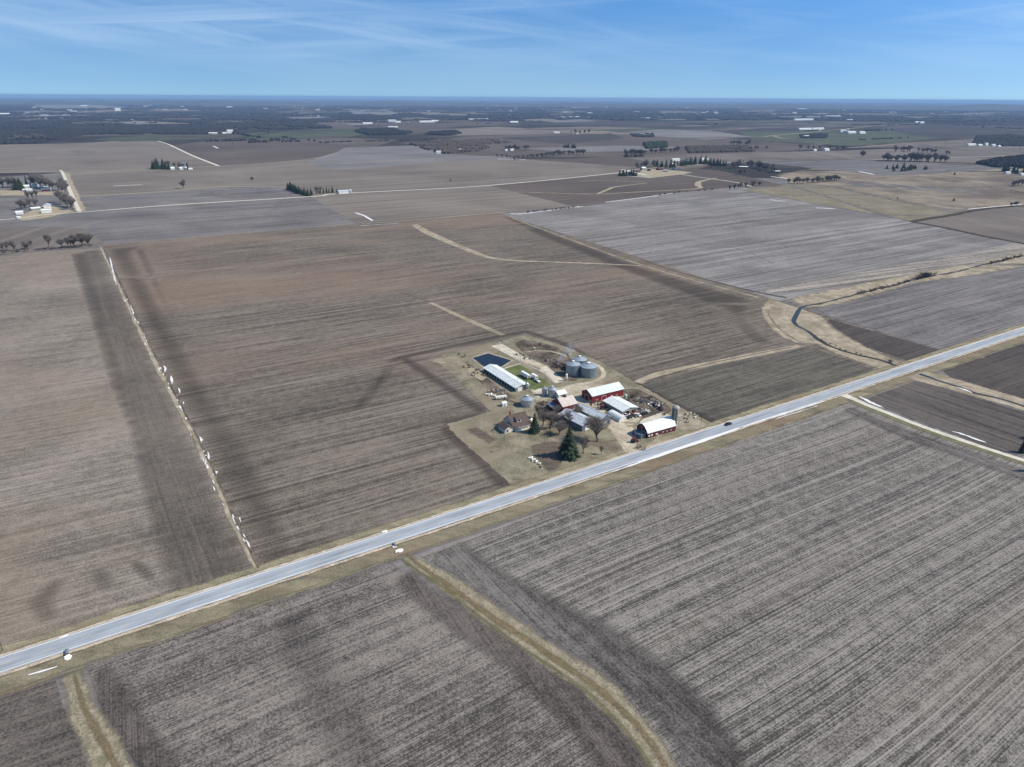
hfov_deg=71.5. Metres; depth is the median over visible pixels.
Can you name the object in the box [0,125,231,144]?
wood
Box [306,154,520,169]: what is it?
field
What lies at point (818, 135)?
wood
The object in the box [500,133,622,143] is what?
field
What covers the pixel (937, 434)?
grass strip
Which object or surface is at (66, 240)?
bare tree
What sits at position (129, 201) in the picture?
field
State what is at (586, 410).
machine shed
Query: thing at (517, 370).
lawn
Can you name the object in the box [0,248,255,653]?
field
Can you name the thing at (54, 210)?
farmyard
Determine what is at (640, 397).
scrap pile
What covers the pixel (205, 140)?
field
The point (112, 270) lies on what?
snow
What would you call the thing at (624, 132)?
field
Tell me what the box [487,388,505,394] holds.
scrap pile
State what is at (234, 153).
field
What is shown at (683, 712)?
field
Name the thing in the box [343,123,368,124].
field
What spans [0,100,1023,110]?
hills
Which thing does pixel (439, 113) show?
field
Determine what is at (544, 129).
field
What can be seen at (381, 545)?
road marking
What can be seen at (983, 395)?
creek bank
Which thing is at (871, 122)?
field
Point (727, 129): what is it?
field
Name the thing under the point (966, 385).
creek bank
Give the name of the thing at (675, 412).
silo
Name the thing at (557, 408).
bare tree
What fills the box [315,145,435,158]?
field
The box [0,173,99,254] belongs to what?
field
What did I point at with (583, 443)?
bare tree
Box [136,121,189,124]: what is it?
field
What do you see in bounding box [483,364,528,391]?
livestock shed
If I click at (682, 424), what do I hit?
farmyard
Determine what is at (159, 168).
road
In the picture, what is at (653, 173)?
farmyard
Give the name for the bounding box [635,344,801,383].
grass strip
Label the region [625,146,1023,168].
field
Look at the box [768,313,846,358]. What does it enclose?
creek bank
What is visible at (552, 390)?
grain bin
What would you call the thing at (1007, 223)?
field
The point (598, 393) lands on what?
barn
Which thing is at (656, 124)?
field
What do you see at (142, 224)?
field
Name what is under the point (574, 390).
farmyard
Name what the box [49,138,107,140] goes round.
field
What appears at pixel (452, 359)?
farmyard
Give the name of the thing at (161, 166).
spruce tree
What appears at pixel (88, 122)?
field
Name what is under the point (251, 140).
tree belts
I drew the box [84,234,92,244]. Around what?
bare tree
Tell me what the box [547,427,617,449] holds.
farmyard
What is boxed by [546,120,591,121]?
field
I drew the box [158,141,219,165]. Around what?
road
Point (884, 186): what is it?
field
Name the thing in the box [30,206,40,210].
shed
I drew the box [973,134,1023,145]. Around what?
wood
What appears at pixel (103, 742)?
grass waterway
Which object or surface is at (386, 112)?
field
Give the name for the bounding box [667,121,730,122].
field
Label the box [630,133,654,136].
wood
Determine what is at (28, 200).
bare tree
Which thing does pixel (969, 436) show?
snow
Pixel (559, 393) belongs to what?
white shed
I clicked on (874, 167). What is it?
field
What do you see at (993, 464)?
field
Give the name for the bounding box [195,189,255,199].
road
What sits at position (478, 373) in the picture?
scrap pile
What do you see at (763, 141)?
field
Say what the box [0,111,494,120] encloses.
wood
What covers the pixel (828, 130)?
road
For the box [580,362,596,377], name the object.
grain bin
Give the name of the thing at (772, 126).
field
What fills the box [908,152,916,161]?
bare tree
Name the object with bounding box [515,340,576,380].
farmyard
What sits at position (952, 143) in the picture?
field
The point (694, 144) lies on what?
field
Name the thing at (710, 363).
grass strip
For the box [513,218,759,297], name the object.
grass strip
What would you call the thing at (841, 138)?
field
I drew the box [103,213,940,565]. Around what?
field
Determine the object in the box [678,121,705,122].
field
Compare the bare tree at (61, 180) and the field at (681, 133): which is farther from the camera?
the field at (681, 133)
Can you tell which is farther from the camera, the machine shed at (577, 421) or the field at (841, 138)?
the field at (841, 138)
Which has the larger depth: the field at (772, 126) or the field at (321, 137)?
the field at (772, 126)
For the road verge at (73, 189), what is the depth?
1411.48 m
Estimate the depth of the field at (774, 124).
5420.29 m
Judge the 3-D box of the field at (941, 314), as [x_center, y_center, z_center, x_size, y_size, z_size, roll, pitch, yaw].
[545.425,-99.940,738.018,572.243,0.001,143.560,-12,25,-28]
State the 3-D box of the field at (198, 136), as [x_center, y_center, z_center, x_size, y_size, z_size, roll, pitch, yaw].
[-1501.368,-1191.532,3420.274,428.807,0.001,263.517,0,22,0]
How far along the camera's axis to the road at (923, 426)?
419.09 m
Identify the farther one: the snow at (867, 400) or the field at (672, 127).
the field at (672, 127)
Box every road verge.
[0,323,1023,653]
[0,336,1023,692]
[64,172,86,210]
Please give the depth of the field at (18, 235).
970.87 m
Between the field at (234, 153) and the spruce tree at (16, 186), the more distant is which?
the field at (234, 153)
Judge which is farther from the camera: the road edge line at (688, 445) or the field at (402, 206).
the field at (402, 206)
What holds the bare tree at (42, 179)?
on the field at (9, 207)
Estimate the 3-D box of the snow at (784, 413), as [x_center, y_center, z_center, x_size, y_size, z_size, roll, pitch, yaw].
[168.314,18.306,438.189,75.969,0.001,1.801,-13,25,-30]
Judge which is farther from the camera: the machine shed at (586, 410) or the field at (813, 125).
the field at (813, 125)
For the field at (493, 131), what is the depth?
4059.05 m
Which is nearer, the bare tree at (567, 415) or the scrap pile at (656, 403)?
the bare tree at (567, 415)
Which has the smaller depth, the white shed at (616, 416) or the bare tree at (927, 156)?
the white shed at (616, 416)
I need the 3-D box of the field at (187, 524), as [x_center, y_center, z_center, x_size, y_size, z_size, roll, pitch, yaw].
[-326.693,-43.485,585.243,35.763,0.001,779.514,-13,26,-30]
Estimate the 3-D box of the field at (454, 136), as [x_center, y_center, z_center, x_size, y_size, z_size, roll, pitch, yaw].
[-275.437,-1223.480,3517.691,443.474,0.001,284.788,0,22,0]
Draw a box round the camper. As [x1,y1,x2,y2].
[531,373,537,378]
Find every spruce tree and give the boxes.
[12,178,21,190]
[159,159,164,168]
[527,413,540,434]
[557,426,581,461]
[1017,442,1023,452]
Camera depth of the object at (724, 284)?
741.67 m
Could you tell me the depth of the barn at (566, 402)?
440.03 m
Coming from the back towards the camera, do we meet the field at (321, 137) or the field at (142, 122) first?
the field at (142, 122)
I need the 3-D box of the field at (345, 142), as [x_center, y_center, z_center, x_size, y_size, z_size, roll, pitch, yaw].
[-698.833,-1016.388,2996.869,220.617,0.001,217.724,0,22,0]
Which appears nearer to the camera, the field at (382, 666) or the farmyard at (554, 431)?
the field at (382, 666)
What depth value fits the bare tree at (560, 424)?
407.18 m
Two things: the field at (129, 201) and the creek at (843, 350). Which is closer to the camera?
the creek at (843, 350)
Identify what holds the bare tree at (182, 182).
on the field at (87, 183)
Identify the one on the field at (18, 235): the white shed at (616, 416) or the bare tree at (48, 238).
the bare tree at (48, 238)
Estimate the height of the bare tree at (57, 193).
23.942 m
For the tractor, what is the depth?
399.24 m
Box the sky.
[0,0,1023,103]
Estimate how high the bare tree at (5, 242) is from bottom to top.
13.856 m
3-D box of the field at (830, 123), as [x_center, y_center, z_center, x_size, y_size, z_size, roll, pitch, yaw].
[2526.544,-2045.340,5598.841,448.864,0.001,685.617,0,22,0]
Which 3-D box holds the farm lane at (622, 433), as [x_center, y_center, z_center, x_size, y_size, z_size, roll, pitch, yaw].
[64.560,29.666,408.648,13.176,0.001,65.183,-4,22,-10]
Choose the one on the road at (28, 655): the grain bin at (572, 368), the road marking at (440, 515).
the road marking at (440, 515)
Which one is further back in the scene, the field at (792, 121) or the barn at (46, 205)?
the field at (792, 121)
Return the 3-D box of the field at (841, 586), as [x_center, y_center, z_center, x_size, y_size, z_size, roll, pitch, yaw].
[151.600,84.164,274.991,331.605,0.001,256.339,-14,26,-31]
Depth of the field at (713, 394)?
487.71 m
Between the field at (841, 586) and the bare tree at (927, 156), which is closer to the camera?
the field at (841, 586)
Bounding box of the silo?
[671,405,679,428]
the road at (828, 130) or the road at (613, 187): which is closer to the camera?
the road at (613, 187)
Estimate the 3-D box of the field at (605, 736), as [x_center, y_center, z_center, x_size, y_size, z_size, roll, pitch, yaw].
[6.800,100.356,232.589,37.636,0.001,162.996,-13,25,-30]
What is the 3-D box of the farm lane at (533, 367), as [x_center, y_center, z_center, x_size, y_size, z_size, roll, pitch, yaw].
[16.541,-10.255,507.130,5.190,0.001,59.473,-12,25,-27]
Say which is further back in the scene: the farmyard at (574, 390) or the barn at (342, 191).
the barn at (342, 191)
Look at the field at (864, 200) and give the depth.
1353.50 m
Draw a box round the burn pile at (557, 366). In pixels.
[551,363,565,368]
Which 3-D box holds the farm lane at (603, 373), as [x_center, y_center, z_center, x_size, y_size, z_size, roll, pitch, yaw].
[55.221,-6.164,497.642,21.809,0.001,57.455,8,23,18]
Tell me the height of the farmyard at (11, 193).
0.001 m
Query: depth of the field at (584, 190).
1569.56 m
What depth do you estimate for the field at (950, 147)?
2908.25 m
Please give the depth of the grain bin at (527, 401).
444.12 m
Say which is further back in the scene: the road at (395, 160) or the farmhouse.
the road at (395, 160)
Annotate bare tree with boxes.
[3,240,8,250]
[15,200,24,209]
[21,240,28,248]
[25,198,31,206]
[26,173,36,186]
[31,173,40,185]
[38,177,47,187]
[43,233,51,248]
[44,178,52,186]
[53,190,62,202]
[55,238,63,245]
[56,177,68,189]
[60,193,68,205]
[63,237,70,244]
[66,198,74,208]
[67,234,77,245]
[74,232,86,246]
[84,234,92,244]
[178,179,185,188]
[534,404,543,417]
[536,410,547,425]
[544,411,561,428]
[551,404,561,413]
[552,419,568,434]
[560,409,573,425]
[571,403,582,412]
[579,435,589,453]
[582,413,612,441]
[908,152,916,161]
[924,153,931,161]
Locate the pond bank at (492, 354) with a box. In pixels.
[471,352,513,367]
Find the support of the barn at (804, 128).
on the field at (730, 126)
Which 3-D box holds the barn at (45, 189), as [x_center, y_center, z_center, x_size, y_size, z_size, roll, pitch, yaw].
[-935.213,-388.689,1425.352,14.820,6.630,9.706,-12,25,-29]
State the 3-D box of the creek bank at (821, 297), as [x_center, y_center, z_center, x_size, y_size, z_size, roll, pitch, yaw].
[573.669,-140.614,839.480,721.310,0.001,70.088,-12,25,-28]
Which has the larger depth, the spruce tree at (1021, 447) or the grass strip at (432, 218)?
the grass strip at (432, 218)
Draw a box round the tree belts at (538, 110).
[1,105,1023,125]
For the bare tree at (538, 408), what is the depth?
427.63 m
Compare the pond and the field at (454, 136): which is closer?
the pond
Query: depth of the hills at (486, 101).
33191.86 m
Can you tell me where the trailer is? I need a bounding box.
[520,371,530,378]
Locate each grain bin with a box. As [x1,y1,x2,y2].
[521,395,533,407]
[542,386,546,395]
[548,386,556,397]
[566,360,579,376]
[573,355,586,363]
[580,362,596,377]
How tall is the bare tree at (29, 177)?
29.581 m
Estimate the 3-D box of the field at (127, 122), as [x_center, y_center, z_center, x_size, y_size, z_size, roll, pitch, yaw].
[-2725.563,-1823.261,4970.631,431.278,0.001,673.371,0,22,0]
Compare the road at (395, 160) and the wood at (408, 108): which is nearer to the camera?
the road at (395, 160)
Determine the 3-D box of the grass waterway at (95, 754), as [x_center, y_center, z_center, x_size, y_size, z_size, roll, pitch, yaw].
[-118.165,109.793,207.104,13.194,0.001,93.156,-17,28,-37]
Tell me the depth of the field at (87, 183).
1596.16 m
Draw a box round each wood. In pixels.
[0,104,1023,113]
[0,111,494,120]
[0,117,396,131]
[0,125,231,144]
[339,112,391,119]
[355,127,412,135]
[391,111,1023,121]
[409,139,489,153]
[425,129,461,134]
[457,138,511,143]
[624,152,644,156]
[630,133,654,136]
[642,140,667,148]
[685,145,754,152]
[799,133,827,137]
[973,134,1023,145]
[975,154,1023,167]
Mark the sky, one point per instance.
(888, 51)
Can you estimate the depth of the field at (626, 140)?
2921.27 m
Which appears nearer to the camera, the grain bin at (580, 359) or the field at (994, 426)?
the field at (994, 426)
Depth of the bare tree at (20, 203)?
1192.95 m
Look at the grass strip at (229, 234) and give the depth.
993.54 m
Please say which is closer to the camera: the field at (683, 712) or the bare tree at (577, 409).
the field at (683, 712)
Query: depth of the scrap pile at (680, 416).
432.99 m
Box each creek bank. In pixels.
[762,299,899,368]
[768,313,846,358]
[793,253,1023,307]
[809,331,892,363]
[814,255,1022,304]
[905,371,1023,410]
[939,381,1023,406]
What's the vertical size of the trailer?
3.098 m
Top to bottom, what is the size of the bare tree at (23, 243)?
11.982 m
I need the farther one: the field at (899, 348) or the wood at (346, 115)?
the wood at (346, 115)
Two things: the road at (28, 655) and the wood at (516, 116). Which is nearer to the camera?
the road at (28, 655)
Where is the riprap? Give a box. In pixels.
[63,654,71,659]
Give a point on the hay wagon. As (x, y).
(500, 396)
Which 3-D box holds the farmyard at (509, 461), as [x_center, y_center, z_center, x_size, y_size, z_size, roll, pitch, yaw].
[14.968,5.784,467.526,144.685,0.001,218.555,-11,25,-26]
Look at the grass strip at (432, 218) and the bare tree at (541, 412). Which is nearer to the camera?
the bare tree at (541, 412)
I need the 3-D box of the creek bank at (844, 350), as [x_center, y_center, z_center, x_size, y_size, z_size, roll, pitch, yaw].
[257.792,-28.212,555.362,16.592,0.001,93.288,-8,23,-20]
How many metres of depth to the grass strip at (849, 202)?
1337.42 m
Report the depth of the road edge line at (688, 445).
394.92 m
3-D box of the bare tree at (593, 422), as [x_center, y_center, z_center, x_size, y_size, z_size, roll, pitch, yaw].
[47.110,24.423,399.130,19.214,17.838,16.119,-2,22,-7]
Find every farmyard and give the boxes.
[0,190,62,195]
[19,206,73,220]
[431,356,461,363]
[440,335,709,487]
[466,363,515,398]
[467,366,486,379]
[470,428,493,441]
[492,344,518,356]
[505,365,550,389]
[514,354,546,367]
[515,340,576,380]
[531,382,640,451]
[531,442,560,470]
[536,400,559,422]
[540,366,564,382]
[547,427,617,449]
[625,389,670,417]
[636,412,668,428]
[637,169,691,177]
[678,416,702,428]
[679,412,706,428]
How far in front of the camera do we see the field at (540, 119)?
6277.57 m
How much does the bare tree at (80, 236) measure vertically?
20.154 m
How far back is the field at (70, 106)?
11915.44 m
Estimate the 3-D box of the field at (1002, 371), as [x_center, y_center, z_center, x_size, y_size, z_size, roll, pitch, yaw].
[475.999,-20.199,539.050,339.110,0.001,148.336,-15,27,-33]
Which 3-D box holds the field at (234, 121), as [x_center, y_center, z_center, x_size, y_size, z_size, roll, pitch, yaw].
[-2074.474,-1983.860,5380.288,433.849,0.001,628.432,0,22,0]
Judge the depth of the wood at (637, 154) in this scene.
2353.03 m
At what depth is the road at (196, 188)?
1500.21 m
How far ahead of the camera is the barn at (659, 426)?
408.41 m
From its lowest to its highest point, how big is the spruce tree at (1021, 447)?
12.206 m
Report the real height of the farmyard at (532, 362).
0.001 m
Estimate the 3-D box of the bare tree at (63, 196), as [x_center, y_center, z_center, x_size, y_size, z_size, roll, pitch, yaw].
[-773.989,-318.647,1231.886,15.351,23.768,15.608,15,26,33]
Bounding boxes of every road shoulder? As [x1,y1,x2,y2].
[0,326,1023,655]
[0,334,1023,675]
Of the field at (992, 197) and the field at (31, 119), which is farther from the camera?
the field at (31, 119)
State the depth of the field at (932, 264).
816.26 m
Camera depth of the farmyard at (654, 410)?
451.27 m
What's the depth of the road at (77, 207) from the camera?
1396.21 m
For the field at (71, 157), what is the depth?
2224.97 m
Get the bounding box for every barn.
[41,188,49,191]
[41,208,51,212]
[43,203,50,207]
[337,190,348,193]
[546,394,576,412]
[581,382,623,401]
[632,416,675,438]
[797,128,811,129]
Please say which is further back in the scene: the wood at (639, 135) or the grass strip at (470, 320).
the wood at (639, 135)
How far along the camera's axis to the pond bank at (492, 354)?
527.65 m
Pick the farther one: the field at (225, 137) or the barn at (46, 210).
the field at (225, 137)
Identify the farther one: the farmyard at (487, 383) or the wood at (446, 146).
the wood at (446, 146)
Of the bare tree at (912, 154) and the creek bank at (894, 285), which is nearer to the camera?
the creek bank at (894, 285)
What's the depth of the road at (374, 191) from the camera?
1419.08 m
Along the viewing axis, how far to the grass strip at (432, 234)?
910.79 m
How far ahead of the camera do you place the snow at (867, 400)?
454.42 m
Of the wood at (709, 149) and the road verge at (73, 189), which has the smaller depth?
the road verge at (73, 189)
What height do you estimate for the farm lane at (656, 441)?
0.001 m
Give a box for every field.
[0,141,215,172]
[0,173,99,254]
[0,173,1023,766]
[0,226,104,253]
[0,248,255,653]
[0,678,85,766]
[19,118,48,120]
[30,115,67,116]
[35,105,137,108]
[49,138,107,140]
[68,169,195,195]
[73,121,109,123]
[75,251,237,583]
[80,187,307,211]
[83,197,354,247]
[87,563,617,766]
[94,129,366,141]
[95,121,135,123]
[97,669,172,766]
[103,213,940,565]
[130,121,148,123]
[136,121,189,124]
[156,159,640,196]
[157,135,237,136]
[172,138,394,165]
[176,138,250,140]
[205,136,244,138]
[219,120,251,121]
[288,116,325,118]
[302,136,339,138]
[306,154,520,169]
[313,186,571,223]
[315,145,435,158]
[318,121,526,128]
[321,141,371,143]
[342,109,396,114]
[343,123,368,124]
[373,122,418,124]
[401,117,432,119]
[401,574,646,766]
[411,112,466,114]
[420,403,1023,766]
[427,127,587,134]
[429,135,493,137]
[434,544,741,766]
[447,133,839,156]
[493,169,780,206]
[500,120,858,132]
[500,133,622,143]
[502,187,1019,303]
[519,129,570,129]
[523,145,673,151]
[524,119,554,120]
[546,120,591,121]
[596,131,651,132]
[623,129,750,139]
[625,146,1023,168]
[636,124,677,124]
[640,348,879,424]
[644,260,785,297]
[652,127,693,127]
[652,137,743,138]
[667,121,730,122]
[668,142,723,144]
[677,126,717,126]
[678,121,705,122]
[706,128,763,129]
[724,141,792,142]
[733,123,810,124]
[740,131,937,145]
[742,120,782,121]
[745,184,973,220]
[746,110,776,111]
[750,126,802,127]
[762,161,1016,174]
[763,244,1023,291]
[778,161,1023,209]
[782,120,800,121]
[803,124,843,126]
[811,123,850,124]
[816,268,1023,350]
[829,319,937,359]
[833,179,985,194]
[844,124,878,126]
[846,121,888,123]
[847,409,1023,478]
[855,140,989,147]
[862,123,1023,139]
[867,381,1023,451]
[916,206,1023,241]
[939,146,972,148]
[942,344,1023,398]
[952,125,1023,126]
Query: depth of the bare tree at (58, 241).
894.08 m
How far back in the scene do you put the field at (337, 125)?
4820.79 m
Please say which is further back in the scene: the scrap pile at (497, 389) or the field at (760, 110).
the field at (760, 110)
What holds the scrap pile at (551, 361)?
on the farmyard at (509, 461)
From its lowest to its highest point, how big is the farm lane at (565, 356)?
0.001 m
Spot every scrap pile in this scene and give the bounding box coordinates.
[469,371,486,375]
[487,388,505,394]
[542,359,558,362]
[632,396,657,403]
[645,401,665,407]
[679,412,698,419]
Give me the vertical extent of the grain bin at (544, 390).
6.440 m
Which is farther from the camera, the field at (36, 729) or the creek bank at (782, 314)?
the creek bank at (782, 314)
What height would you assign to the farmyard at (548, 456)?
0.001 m
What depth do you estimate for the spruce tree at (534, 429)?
408.79 m
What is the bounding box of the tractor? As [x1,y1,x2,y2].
[631,437,638,442]
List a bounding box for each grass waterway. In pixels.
[61,669,132,766]
[73,676,119,766]
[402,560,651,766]
[403,555,675,766]
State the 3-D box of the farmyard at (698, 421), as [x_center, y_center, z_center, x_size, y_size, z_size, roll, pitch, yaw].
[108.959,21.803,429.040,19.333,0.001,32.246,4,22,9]
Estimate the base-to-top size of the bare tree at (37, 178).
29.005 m
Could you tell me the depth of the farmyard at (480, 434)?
408.48 m
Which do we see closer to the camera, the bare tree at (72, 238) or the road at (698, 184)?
the bare tree at (72, 238)
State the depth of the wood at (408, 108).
11184.88 m
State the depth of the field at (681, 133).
3907.80 m
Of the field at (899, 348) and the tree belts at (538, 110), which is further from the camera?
the tree belts at (538, 110)
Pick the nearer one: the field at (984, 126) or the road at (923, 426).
the road at (923, 426)
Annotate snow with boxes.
[28,666,56,674]
[109,258,115,282]
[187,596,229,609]
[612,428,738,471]
[743,401,822,426]
[860,397,881,406]
[952,431,984,441]
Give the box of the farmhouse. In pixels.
[498,411,531,433]
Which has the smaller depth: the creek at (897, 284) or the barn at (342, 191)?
the creek at (897, 284)
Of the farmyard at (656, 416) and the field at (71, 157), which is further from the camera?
the field at (71, 157)
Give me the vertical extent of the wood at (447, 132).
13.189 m
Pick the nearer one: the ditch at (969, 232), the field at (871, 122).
the ditch at (969, 232)
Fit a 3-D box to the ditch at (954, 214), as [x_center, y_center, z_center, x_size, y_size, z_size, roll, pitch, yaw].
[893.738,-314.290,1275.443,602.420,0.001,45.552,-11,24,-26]
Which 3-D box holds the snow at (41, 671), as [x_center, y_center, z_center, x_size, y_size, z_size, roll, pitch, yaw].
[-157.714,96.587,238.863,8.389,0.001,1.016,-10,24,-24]
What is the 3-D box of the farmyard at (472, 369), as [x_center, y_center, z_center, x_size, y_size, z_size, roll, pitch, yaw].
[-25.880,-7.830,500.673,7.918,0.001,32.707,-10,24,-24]
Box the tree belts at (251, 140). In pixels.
[4,119,1021,142]
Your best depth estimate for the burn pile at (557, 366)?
511.49 m
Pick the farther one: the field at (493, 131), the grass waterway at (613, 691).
the field at (493, 131)
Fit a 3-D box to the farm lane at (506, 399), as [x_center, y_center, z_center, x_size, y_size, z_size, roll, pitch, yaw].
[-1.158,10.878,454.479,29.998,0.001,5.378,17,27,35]
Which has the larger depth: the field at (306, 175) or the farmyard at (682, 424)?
the field at (306, 175)
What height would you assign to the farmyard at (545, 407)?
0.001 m
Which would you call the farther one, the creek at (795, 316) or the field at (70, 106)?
the field at (70, 106)
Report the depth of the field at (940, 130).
4542.12 m
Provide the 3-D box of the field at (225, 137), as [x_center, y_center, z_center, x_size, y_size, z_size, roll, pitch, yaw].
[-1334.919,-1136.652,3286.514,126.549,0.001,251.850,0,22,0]
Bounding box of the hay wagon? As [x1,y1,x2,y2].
[495,395,506,398]
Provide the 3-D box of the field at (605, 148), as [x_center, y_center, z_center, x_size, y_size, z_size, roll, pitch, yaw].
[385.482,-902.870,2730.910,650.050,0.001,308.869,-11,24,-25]
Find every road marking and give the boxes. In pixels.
[0,327,1023,657]
[1,333,1022,671]
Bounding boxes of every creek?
[791,305,809,329]
[805,330,899,366]
[812,255,1023,304]
[918,373,1023,405]
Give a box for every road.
[0,327,1023,672]
[1,153,337,172]
[2,156,986,219]
[59,170,81,211]
[77,186,285,196]
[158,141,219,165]
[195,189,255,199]
[344,157,461,163]
[508,178,715,193]
[596,183,643,193]
[772,123,907,135]
[839,394,1023,461]
[849,140,960,147]
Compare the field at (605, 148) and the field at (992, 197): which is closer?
the field at (992, 197)
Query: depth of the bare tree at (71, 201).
1195.63 m
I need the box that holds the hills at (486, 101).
[0,98,1023,104]
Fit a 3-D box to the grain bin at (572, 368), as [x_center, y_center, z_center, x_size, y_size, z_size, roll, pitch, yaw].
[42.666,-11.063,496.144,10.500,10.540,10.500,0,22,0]
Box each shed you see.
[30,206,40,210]
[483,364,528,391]
[500,401,506,406]
[556,389,566,397]
[558,408,590,430]
[578,403,610,426]
[602,396,637,413]
[607,410,626,421]
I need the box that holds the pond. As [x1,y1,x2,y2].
[473,353,510,366]
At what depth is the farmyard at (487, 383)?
476.45 m
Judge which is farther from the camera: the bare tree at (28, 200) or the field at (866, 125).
the field at (866, 125)
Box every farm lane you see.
[501,398,520,404]
[512,357,554,382]
[525,350,566,357]
[575,361,605,385]
[607,417,639,452]
[646,438,663,446]
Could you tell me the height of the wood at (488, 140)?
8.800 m
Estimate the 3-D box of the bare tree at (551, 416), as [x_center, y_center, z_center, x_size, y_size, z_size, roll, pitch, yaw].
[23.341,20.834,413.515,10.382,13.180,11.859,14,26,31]
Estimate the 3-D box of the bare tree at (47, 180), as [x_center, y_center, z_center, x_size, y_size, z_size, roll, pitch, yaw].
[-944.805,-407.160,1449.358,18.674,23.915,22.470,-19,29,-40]
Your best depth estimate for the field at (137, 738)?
218.27 m
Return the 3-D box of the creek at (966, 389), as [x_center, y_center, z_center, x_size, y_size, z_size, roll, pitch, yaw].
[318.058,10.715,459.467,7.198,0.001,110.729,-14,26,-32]
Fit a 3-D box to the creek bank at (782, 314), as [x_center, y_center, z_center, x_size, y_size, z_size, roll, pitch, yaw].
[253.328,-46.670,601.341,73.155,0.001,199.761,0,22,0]
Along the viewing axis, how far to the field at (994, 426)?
440.05 m
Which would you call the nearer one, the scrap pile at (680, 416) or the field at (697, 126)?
the scrap pile at (680, 416)
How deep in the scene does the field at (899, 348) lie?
565.41 m
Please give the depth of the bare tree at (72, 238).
901.49 m
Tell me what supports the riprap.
on the road shoulder at (396, 542)
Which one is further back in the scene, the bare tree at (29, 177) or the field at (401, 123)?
the field at (401, 123)
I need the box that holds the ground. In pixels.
[0,98,1023,177]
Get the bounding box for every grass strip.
[99,246,255,568]
[104,223,361,244]
[362,213,519,223]
[412,224,640,265]
[429,302,504,334]
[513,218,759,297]
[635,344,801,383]
[645,347,789,380]
[783,190,915,212]
[850,400,1023,464]
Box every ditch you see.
[911,205,1023,221]
[913,222,1023,243]
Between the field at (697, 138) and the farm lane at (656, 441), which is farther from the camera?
the field at (697, 138)
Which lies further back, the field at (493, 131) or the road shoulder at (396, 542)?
the field at (493, 131)

